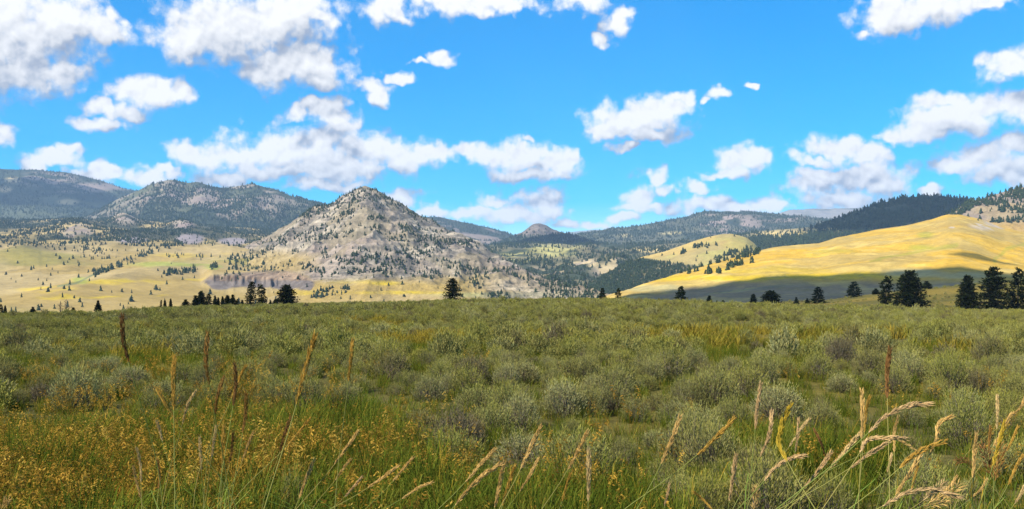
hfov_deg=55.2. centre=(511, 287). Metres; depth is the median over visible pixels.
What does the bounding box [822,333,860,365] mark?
sagebrush
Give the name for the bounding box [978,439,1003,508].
seed stalk
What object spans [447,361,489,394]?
sagebrush
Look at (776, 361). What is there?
sagebrush
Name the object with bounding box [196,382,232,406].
sagebrush
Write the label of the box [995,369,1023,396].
sagebrush
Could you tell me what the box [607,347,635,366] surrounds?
sagebrush
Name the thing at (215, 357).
sagebrush
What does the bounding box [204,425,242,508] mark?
seed stalk
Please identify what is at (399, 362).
sagebrush
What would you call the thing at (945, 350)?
sagebrush
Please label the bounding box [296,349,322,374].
sagebrush
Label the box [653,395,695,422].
sagebrush
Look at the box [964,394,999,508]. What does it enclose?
seed stalk
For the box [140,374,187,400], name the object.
sagebrush
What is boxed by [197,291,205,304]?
pine tree
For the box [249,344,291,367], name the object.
sagebrush
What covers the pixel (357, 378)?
sagebrush
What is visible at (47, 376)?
sagebrush
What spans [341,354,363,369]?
sagebrush
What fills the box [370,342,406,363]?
sagebrush
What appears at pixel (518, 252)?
forested valley slope
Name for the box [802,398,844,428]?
sagebrush
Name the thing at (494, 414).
sagebrush
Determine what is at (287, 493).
sagebrush
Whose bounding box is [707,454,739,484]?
sagebrush
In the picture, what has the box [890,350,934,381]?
sagebrush
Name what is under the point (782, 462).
seed stalk
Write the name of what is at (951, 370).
sagebrush
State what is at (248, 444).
seed stalk
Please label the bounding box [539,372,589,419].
sagebrush
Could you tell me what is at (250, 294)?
pine tree
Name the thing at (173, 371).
seed stalk
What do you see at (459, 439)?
sagebrush
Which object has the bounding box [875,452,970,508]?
sagebrush
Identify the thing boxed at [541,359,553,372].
sagebrush
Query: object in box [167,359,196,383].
sagebrush
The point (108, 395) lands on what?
sagebrush
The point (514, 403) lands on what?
sagebrush
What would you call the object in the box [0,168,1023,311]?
distant forest
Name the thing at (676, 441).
sagebrush
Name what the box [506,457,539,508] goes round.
seed stalk
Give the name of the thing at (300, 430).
seed stalk
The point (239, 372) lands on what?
sagebrush
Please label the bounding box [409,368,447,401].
sagebrush
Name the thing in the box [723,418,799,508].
seed stalk
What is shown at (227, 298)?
pine tree
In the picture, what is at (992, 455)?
sagebrush
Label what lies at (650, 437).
sagebrush
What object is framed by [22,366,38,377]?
sagebrush
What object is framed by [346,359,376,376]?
sagebrush
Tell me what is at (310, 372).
sagebrush
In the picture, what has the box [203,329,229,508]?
seed stalk
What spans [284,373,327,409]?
sagebrush
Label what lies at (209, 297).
pine tree
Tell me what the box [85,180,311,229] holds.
forested left mountain
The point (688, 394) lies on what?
sagebrush
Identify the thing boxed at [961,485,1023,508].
seed stalk
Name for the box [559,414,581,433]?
sagebrush
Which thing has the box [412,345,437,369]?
sagebrush
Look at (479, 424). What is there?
sagebrush
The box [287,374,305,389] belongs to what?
sagebrush
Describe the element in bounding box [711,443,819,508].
sagebrush
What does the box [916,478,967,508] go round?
seed stalk
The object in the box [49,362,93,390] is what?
sagebrush
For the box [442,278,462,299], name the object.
pine tree
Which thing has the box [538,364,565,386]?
sagebrush
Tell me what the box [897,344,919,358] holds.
sagebrush
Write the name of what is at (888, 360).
seed stalk
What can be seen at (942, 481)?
seed stalk
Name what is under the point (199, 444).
seed stalk
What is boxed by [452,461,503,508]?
seed stalk
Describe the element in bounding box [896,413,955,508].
seed stalk
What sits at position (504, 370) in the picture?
sagebrush
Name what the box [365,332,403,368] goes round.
sagebrush
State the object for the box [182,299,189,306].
pine tree
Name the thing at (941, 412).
sagebrush
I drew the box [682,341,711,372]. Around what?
sagebrush
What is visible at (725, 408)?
sagebrush
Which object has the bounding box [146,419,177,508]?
seed stalk
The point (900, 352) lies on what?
sagebrush
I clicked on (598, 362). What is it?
sagebrush
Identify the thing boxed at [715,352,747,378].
sagebrush
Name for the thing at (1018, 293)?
pine tree
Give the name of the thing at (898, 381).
sagebrush
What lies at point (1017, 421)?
sagebrush
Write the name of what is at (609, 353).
sagebrush
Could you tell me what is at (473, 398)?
sagebrush
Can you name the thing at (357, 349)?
sagebrush
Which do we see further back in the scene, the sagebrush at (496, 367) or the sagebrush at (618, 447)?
the sagebrush at (496, 367)
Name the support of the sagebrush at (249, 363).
on the ground at (950, 291)
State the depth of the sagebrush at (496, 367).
17.34 m
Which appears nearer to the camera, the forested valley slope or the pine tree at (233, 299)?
the pine tree at (233, 299)
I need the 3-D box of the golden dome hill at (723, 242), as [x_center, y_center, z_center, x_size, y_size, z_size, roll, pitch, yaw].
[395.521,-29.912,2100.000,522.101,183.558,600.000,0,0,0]
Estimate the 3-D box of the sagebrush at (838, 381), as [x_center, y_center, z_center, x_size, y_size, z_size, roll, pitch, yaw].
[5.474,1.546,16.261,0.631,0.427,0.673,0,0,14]
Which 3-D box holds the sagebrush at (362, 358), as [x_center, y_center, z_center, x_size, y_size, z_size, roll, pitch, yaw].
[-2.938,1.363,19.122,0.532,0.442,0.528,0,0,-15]
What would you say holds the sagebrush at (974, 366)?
on the ground at (950, 291)
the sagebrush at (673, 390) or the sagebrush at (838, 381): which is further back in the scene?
the sagebrush at (838, 381)
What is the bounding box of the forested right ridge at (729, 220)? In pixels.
[577,211,828,243]
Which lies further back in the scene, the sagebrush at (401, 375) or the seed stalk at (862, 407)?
the sagebrush at (401, 375)
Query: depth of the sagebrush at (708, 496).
7.31 m
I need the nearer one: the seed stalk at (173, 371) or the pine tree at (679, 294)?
the seed stalk at (173, 371)
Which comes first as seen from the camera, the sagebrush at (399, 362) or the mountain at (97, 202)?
the sagebrush at (399, 362)
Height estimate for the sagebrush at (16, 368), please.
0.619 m
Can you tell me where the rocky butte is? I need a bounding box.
[496,223,558,243]
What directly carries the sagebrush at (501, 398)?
on the ground at (950, 291)
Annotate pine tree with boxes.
[94,300,102,311]
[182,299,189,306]
[190,295,199,305]
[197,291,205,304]
[204,294,211,305]
[213,295,217,305]
[224,295,231,304]
[231,294,235,304]
[244,281,256,305]
[256,284,267,303]
[275,284,300,304]
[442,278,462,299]
[598,288,605,297]
[615,288,620,297]
[674,286,687,300]
[749,294,757,302]
[760,290,781,303]
[809,287,826,303]
[844,282,863,297]
[872,288,878,294]
[877,275,894,306]
[889,270,932,307]
[921,281,932,288]
[954,274,980,309]
[974,266,1015,309]
[1004,267,1023,308]
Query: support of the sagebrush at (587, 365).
on the ground at (950, 291)
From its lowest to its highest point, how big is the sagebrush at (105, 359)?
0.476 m
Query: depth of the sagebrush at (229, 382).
14.75 m
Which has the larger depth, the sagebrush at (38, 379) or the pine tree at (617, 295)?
the pine tree at (617, 295)
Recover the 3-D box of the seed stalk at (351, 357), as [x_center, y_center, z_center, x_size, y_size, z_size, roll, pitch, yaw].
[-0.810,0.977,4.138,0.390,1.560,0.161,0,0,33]
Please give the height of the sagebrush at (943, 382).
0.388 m
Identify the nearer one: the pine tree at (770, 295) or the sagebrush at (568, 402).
the sagebrush at (568, 402)
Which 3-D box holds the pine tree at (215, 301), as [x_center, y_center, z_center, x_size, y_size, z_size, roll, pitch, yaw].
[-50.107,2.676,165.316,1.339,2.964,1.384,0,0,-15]
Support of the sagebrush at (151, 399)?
on the ground at (950, 291)
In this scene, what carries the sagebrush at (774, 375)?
on the ground at (950, 291)
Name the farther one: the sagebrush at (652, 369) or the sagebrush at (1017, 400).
the sagebrush at (652, 369)
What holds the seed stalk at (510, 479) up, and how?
on the ground at (950, 291)
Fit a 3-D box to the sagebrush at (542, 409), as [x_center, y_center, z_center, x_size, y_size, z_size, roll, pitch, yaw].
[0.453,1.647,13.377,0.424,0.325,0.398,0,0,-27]
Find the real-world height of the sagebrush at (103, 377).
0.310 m
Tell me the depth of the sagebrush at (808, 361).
18.32 m
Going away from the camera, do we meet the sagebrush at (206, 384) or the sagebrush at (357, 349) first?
the sagebrush at (206, 384)
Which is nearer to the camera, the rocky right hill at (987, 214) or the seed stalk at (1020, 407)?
the seed stalk at (1020, 407)
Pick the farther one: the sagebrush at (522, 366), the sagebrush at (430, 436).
the sagebrush at (522, 366)
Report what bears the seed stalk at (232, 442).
on the ground at (950, 291)
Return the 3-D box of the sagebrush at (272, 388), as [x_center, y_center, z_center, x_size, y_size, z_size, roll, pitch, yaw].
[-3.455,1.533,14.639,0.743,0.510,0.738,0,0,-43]
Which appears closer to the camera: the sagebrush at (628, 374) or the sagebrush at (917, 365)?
the sagebrush at (628, 374)
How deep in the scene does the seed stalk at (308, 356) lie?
2.69 m
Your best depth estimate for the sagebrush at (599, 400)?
13.37 m
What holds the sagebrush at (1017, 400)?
on the ground at (950, 291)
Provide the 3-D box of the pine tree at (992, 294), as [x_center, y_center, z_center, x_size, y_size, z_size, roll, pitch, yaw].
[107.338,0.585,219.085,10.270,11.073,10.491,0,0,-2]
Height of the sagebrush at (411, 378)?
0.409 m
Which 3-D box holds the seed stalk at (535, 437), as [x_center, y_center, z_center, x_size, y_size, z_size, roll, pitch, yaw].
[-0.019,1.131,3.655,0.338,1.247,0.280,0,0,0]
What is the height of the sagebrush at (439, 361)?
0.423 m
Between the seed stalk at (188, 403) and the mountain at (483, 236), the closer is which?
the seed stalk at (188, 403)
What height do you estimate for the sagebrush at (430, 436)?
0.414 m
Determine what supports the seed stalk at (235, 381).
on the ground at (950, 291)
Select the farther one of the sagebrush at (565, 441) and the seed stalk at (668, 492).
the sagebrush at (565, 441)
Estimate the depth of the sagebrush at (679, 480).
8.04 m
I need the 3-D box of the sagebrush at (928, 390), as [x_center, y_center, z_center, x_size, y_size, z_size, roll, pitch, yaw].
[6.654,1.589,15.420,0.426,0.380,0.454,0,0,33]
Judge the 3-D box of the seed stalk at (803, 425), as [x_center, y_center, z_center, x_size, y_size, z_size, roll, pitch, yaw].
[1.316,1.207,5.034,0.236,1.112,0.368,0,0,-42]
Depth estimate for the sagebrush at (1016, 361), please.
18.25 m
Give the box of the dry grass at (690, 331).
[2,301,1023,357]
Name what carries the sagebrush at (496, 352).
on the ground at (950, 291)
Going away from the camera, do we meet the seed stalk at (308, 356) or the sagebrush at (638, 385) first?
the seed stalk at (308, 356)
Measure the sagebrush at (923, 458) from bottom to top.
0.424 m
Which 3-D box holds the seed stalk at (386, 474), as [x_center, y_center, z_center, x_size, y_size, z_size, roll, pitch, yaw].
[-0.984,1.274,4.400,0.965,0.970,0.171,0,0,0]
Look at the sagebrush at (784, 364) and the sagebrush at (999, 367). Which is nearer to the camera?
the sagebrush at (999, 367)
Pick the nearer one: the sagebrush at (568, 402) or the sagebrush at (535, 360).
the sagebrush at (568, 402)
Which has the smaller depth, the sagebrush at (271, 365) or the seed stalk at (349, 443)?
the seed stalk at (349, 443)
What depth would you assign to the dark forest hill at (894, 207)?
3159.32 m
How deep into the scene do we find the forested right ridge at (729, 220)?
5529.55 m
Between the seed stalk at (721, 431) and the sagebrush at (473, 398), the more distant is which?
the sagebrush at (473, 398)
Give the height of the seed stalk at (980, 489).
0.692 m
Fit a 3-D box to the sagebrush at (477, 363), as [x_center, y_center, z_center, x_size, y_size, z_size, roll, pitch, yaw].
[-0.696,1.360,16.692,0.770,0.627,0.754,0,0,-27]
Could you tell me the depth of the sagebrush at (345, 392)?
14.54 m
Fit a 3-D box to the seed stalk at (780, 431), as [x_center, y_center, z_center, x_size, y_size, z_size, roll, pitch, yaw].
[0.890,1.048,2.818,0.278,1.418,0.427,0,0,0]
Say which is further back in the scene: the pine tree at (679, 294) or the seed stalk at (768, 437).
the pine tree at (679, 294)
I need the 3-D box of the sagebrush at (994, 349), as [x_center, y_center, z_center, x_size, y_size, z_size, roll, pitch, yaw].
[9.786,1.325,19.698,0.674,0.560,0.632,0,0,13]
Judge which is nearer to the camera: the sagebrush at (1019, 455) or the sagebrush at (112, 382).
the sagebrush at (1019, 455)
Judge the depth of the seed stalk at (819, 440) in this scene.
5.61 m
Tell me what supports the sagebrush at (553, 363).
on the ground at (950, 291)
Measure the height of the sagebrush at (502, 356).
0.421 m
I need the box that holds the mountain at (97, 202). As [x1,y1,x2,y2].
[0,169,134,218]
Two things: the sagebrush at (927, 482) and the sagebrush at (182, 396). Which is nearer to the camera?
the sagebrush at (927, 482)
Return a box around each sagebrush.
[0,350,26,381]
[0,359,21,385]
[8,385,33,407]
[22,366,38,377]
[22,380,52,402]
[23,374,49,389]
[33,368,63,385]
[36,362,52,375]
[40,350,73,366]
[44,357,106,414]
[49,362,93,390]
[73,354,102,374]
[86,368,105,381]
[91,354,120,376]
[95,372,108,383]
[95,373,128,391]
[96,381,116,400]
[107,353,122,370]
[109,361,151,387]
[110,363,129,377]
[129,379,146,389]
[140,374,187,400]
[140,391,168,408]
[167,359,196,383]
[169,388,189,407]
[178,382,196,400]
[186,359,219,389]
[192,356,216,369]
[193,381,212,399]
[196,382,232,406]
[204,349,227,369]
[206,370,243,402]
[225,366,248,380]
[230,355,267,376]
[245,376,286,400]
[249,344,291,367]
[249,365,276,390]
[249,391,266,407]
[250,369,268,381]
[258,374,298,405]
[261,357,277,374]
[267,393,287,405]
[275,463,310,507]
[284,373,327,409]
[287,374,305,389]
[289,352,301,365]
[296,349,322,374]
[303,364,318,378]
[308,360,323,376]
[316,354,336,369]
[318,345,348,367]
[320,381,364,406]
[326,366,351,381]
[337,371,370,390]
[339,382,362,394]
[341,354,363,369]
[343,345,363,362]
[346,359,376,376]
[349,347,370,363]
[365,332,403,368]
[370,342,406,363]
[371,346,414,378]
[386,382,405,395]
[390,368,410,385]
[397,401,441,433]
[401,369,421,389]
[407,426,454,454]
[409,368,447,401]
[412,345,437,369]
[420,420,489,472]
[423,360,459,382]
[428,361,453,374]
[429,355,451,372]
[429,400,489,449]
[436,351,463,368]
[438,370,461,394]
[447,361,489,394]
[452,352,492,381]
[453,380,493,411]
[458,412,486,441]
[467,398,521,434]
[481,355,495,364]
[484,378,529,415]
[485,357,497,369]
[485,387,535,413]
[489,346,507,359]
[489,360,506,374]
[489,427,552,468]
[491,356,521,387]
[494,379,534,399]
[495,352,532,365]
[497,349,529,362]
[497,351,516,363]
[500,386,542,430]
[501,359,539,384]
[507,359,541,382]
[527,356,542,364]
[532,400,555,417]
[535,420,623,479]
[538,354,554,366]
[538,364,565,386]
[538,428,603,468]
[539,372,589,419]
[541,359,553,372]
[546,373,575,399]
[547,354,566,371]
[551,354,584,379]
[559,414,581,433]
[571,351,600,381]
[572,349,587,361]
[572,382,608,417]
[579,351,601,367]
[580,371,603,394]
[582,343,607,362]
[585,357,635,402]
[592,351,608,364]
[592,377,631,414]
[593,442,613,465]
[603,348,617,361]
[604,360,641,393]
[606,433,644,466]
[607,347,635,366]
[618,391,653,422]
[625,352,668,381]
[629,344,661,367]
[629,379,644,394]
[636,354,666,384]
[636,372,657,390]
[636,427,669,449]
[636,453,688,488]
[641,390,671,411]
[646,406,721,467]
[650,340,693,380]
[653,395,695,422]
[653,466,700,508]
[668,373,696,401]
[668,400,724,439]
[673,461,736,508]
[674,374,713,411]
[674,413,746,473]
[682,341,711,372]
[687,360,746,410]
[692,360,719,376]
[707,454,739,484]
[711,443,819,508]
[713,391,752,426]
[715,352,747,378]
[723,360,769,396]
[724,434,785,483]
[742,349,782,384]
[744,379,809,419]
[748,384,768,396]
[767,354,786,372]
[768,354,800,377]
[784,430,803,448]
[800,348,837,379]
[801,353,821,369]
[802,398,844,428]
[804,461,860,508]
[805,392,833,411]
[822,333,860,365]
[822,369,858,393]
[832,358,849,372]
[849,346,887,377]
[850,365,864,378]
[854,413,881,430]
[861,369,877,385]
[874,362,915,393]
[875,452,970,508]
[884,346,924,366]
[889,402,928,427]
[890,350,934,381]
[895,444,943,483]
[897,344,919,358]
[897,430,921,451]
[920,352,956,382]
[922,378,945,399]
[924,349,975,392]
[925,352,952,369]
[925,407,956,423]
[930,376,952,396]
[932,386,1007,450]
[933,346,963,365]
[936,381,989,415]
[956,475,992,499]
[961,358,980,369]
[961,365,997,395]
[962,359,984,378]
[967,327,1012,362]
[972,433,1022,482]
[975,366,1013,394]
[978,356,992,368]
[979,386,1023,419]
[980,350,1009,371]
[985,343,1014,362]
[985,377,1023,402]
[986,362,1014,380]
[987,431,1023,481]
[991,403,1023,428]
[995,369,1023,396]
[1001,388,1023,408]
[1002,351,1023,366]
[1003,359,1023,378]
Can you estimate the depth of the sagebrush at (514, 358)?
17.73 m
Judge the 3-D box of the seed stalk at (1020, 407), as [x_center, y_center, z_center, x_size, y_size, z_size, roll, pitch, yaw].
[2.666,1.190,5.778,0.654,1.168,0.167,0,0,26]
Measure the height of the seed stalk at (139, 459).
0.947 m
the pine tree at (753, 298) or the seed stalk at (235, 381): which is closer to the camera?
the seed stalk at (235, 381)
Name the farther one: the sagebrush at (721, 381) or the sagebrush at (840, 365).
the sagebrush at (840, 365)
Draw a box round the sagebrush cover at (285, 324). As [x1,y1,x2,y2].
[0,282,1023,429]
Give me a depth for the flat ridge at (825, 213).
8767.84 m
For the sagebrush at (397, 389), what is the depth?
15.62 m
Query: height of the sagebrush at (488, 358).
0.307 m
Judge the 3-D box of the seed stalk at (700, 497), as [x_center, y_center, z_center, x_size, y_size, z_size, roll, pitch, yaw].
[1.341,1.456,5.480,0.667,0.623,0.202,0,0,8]
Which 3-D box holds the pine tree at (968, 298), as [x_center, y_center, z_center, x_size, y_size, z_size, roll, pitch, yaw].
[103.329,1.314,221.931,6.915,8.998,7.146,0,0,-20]
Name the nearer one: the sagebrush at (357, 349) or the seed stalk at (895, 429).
the seed stalk at (895, 429)
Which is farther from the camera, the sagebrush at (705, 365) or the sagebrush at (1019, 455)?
the sagebrush at (705, 365)
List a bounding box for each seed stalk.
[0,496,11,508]
[114,447,142,508]
[119,312,162,508]
[131,466,143,508]
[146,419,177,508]
[154,386,315,508]
[156,458,173,508]
[162,364,247,508]
[163,390,196,508]
[170,352,176,508]
[198,436,203,497]
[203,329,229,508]
[203,375,238,508]
[204,361,237,508]
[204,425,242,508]
[220,422,225,508]
[221,431,259,504]
[224,431,253,508]
[230,392,290,508]
[230,416,310,508]
[262,416,291,508]
[264,331,318,508]
[264,458,351,507]
[295,457,315,508]
[296,429,359,508]
[299,455,414,508]
[302,476,363,507]
[306,337,354,508]
[331,464,400,508]
[384,480,434,508]
[438,446,497,508]
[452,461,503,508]
[494,459,505,508]
[499,423,542,508]
[501,464,516,508]
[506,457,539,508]
[542,429,590,508]
[559,473,571,508]
[586,445,591,508]
[625,416,735,508]
[637,414,682,508]
[664,483,670,507]
[691,490,711,508]
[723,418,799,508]
[728,455,737,508]
[733,408,773,508]
[738,453,807,508]
[744,417,811,508]
[747,379,762,508]
[750,483,759,507]
[755,438,916,508]
[775,400,814,508]
[776,401,934,508]
[779,440,891,508]
[784,450,832,508]
[788,431,860,508]
[812,427,882,508]
[822,434,908,508]
[849,438,948,508]
[858,387,864,508]
[859,394,871,496]
[876,453,910,508]
[877,486,964,508]
[884,345,892,508]
[885,453,922,508]
[892,415,902,508]
[895,474,957,508]
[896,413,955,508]
[908,464,919,506]
[911,479,949,508]
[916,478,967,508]
[918,496,954,508]
[923,477,987,508]
[932,398,1023,508]
[940,425,1018,508]
[953,411,1013,508]
[954,456,1009,507]
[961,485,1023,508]
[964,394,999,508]
[971,431,978,506]
[978,418,1006,508]
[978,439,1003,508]
[984,425,1000,508]
[990,438,1007,508]
[994,454,1023,508]
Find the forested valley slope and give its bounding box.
[487,227,809,286]
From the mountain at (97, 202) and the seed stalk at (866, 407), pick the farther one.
the mountain at (97, 202)
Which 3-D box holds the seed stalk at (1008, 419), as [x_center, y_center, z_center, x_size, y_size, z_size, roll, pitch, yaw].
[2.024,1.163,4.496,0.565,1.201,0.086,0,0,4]
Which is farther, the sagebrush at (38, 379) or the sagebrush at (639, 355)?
the sagebrush at (639, 355)
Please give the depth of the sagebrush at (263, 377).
15.64 m
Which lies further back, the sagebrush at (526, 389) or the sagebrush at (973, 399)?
the sagebrush at (526, 389)
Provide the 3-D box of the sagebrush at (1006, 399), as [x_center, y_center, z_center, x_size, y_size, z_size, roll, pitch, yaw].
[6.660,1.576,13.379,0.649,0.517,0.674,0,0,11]
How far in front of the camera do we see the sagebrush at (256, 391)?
14.96 m
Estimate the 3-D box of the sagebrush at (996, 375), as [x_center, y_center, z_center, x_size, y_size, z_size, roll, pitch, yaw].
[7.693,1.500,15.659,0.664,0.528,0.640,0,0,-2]
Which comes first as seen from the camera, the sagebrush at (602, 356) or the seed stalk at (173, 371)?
the seed stalk at (173, 371)
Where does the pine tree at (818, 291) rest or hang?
on the ground at (950, 291)
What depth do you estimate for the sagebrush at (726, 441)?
9.26 m
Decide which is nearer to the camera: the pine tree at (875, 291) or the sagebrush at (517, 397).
the sagebrush at (517, 397)
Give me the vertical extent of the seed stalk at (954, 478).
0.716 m
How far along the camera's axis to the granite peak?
1696.27 m
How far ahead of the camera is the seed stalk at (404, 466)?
5.28 m
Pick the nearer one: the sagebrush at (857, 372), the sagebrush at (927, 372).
the sagebrush at (927, 372)
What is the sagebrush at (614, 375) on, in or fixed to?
on the ground at (950, 291)
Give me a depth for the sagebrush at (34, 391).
15.09 m
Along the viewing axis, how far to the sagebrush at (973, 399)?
13.44 m
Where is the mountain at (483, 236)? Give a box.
[430,217,511,244]
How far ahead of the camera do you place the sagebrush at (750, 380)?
15.71 m
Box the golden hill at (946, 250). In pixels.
[599,214,1023,302]
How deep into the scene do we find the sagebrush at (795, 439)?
10.10 m
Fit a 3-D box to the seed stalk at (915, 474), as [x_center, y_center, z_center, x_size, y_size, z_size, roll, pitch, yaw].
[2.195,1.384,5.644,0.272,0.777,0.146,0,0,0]
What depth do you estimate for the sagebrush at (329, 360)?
18.69 m
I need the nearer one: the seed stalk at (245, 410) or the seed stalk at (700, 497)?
the seed stalk at (245, 410)
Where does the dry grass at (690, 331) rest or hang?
on the ground at (950, 291)
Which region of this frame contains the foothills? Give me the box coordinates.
[0,213,293,312]
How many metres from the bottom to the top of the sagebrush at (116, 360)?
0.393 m
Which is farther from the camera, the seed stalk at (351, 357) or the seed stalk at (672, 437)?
the seed stalk at (351, 357)
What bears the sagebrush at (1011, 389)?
on the ground at (950, 291)
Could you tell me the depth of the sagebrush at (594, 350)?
19.49 m
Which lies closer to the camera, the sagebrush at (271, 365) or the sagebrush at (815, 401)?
the sagebrush at (815, 401)
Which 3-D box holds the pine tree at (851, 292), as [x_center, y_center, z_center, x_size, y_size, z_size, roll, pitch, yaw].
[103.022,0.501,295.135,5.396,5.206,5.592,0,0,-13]
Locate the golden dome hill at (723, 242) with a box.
[596,234,757,291]
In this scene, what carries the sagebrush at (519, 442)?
on the ground at (950, 291)
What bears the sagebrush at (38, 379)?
on the ground at (950, 291)
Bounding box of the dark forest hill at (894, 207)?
[755,197,961,247]
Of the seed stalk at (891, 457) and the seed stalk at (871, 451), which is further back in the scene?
the seed stalk at (891, 457)
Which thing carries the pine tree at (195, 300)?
on the ground at (950, 291)
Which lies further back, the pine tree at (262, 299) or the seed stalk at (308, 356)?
the pine tree at (262, 299)
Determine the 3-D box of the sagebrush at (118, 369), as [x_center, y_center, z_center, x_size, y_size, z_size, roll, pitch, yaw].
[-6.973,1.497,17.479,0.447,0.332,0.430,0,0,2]
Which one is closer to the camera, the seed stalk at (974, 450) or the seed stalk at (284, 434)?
the seed stalk at (974, 450)
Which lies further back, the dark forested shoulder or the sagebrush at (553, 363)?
the dark forested shoulder
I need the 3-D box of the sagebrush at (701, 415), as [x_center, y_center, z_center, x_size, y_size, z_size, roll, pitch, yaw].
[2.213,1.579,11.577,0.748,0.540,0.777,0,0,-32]
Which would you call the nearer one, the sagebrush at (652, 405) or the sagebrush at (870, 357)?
the sagebrush at (652, 405)
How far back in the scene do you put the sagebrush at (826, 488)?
7.40 m
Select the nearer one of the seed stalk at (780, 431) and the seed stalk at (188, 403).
the seed stalk at (780, 431)
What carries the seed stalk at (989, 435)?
on the ground at (950, 291)
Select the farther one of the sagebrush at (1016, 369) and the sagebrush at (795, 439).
the sagebrush at (1016, 369)
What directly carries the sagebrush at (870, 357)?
on the ground at (950, 291)
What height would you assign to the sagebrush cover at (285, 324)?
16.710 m
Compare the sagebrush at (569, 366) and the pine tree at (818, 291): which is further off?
the pine tree at (818, 291)
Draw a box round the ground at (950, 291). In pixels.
[0,283,1023,508]
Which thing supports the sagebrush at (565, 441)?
on the ground at (950, 291)
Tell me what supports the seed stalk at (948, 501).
on the ground at (950, 291)
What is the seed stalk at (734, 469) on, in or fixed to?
on the ground at (950, 291)
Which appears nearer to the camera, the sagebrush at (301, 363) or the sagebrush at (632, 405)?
the sagebrush at (632, 405)
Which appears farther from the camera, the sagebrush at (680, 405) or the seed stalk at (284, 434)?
the sagebrush at (680, 405)
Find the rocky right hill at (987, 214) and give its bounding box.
[947,187,1023,231]
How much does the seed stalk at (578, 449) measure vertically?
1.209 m
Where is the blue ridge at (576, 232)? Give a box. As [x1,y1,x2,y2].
[567,230,598,233]
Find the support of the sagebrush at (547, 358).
on the ground at (950, 291)
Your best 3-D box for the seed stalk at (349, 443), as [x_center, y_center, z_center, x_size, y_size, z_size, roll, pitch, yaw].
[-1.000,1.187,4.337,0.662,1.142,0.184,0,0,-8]
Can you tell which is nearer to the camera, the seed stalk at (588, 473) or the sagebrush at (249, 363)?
the seed stalk at (588, 473)
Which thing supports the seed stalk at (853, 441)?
on the ground at (950, 291)
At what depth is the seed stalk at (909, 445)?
5.53 m
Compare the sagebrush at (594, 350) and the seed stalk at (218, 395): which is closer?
the seed stalk at (218, 395)
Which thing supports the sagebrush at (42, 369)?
on the ground at (950, 291)
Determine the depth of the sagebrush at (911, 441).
10.77 m
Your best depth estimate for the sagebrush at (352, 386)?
15.38 m
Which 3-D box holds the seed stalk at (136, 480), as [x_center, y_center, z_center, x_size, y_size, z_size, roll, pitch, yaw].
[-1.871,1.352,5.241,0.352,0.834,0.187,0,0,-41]
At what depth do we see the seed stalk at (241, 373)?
4.80 m
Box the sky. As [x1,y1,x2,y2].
[0,0,1023,234]
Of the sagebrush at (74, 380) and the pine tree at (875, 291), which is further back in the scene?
the pine tree at (875, 291)
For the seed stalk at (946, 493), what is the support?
on the ground at (950, 291)
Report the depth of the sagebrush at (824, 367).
17.72 m
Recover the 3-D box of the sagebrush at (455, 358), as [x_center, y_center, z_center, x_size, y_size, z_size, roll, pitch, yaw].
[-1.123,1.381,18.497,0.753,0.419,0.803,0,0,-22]
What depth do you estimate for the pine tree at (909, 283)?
221.06 m
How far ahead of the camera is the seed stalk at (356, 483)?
5.59 m
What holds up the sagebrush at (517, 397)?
on the ground at (950, 291)
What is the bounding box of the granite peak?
[237,186,609,302]
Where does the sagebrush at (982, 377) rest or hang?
on the ground at (950, 291)
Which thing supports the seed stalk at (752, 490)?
on the ground at (950, 291)
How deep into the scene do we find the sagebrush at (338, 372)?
16.95 m
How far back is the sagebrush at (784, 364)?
17.81 m
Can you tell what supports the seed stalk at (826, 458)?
on the ground at (950, 291)
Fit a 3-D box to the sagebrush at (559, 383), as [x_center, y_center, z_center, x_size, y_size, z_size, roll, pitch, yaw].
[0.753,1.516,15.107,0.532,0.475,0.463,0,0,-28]
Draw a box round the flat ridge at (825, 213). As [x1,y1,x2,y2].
[780,208,861,218]
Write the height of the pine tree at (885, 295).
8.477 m
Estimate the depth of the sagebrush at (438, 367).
17.50 m
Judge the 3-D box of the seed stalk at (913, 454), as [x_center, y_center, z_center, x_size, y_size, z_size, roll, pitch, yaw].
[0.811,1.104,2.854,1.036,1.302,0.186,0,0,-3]
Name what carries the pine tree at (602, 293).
on the ground at (950, 291)
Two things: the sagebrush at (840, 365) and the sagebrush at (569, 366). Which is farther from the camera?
the sagebrush at (840, 365)
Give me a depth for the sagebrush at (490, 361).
18.28 m
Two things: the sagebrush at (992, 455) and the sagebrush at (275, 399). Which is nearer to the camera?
the sagebrush at (992, 455)
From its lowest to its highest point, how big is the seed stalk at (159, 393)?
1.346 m
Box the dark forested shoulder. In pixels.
[530,236,582,243]
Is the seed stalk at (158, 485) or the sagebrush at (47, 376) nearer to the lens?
the seed stalk at (158, 485)
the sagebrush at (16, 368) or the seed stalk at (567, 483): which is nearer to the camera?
the seed stalk at (567, 483)
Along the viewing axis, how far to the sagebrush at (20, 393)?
14.57 m

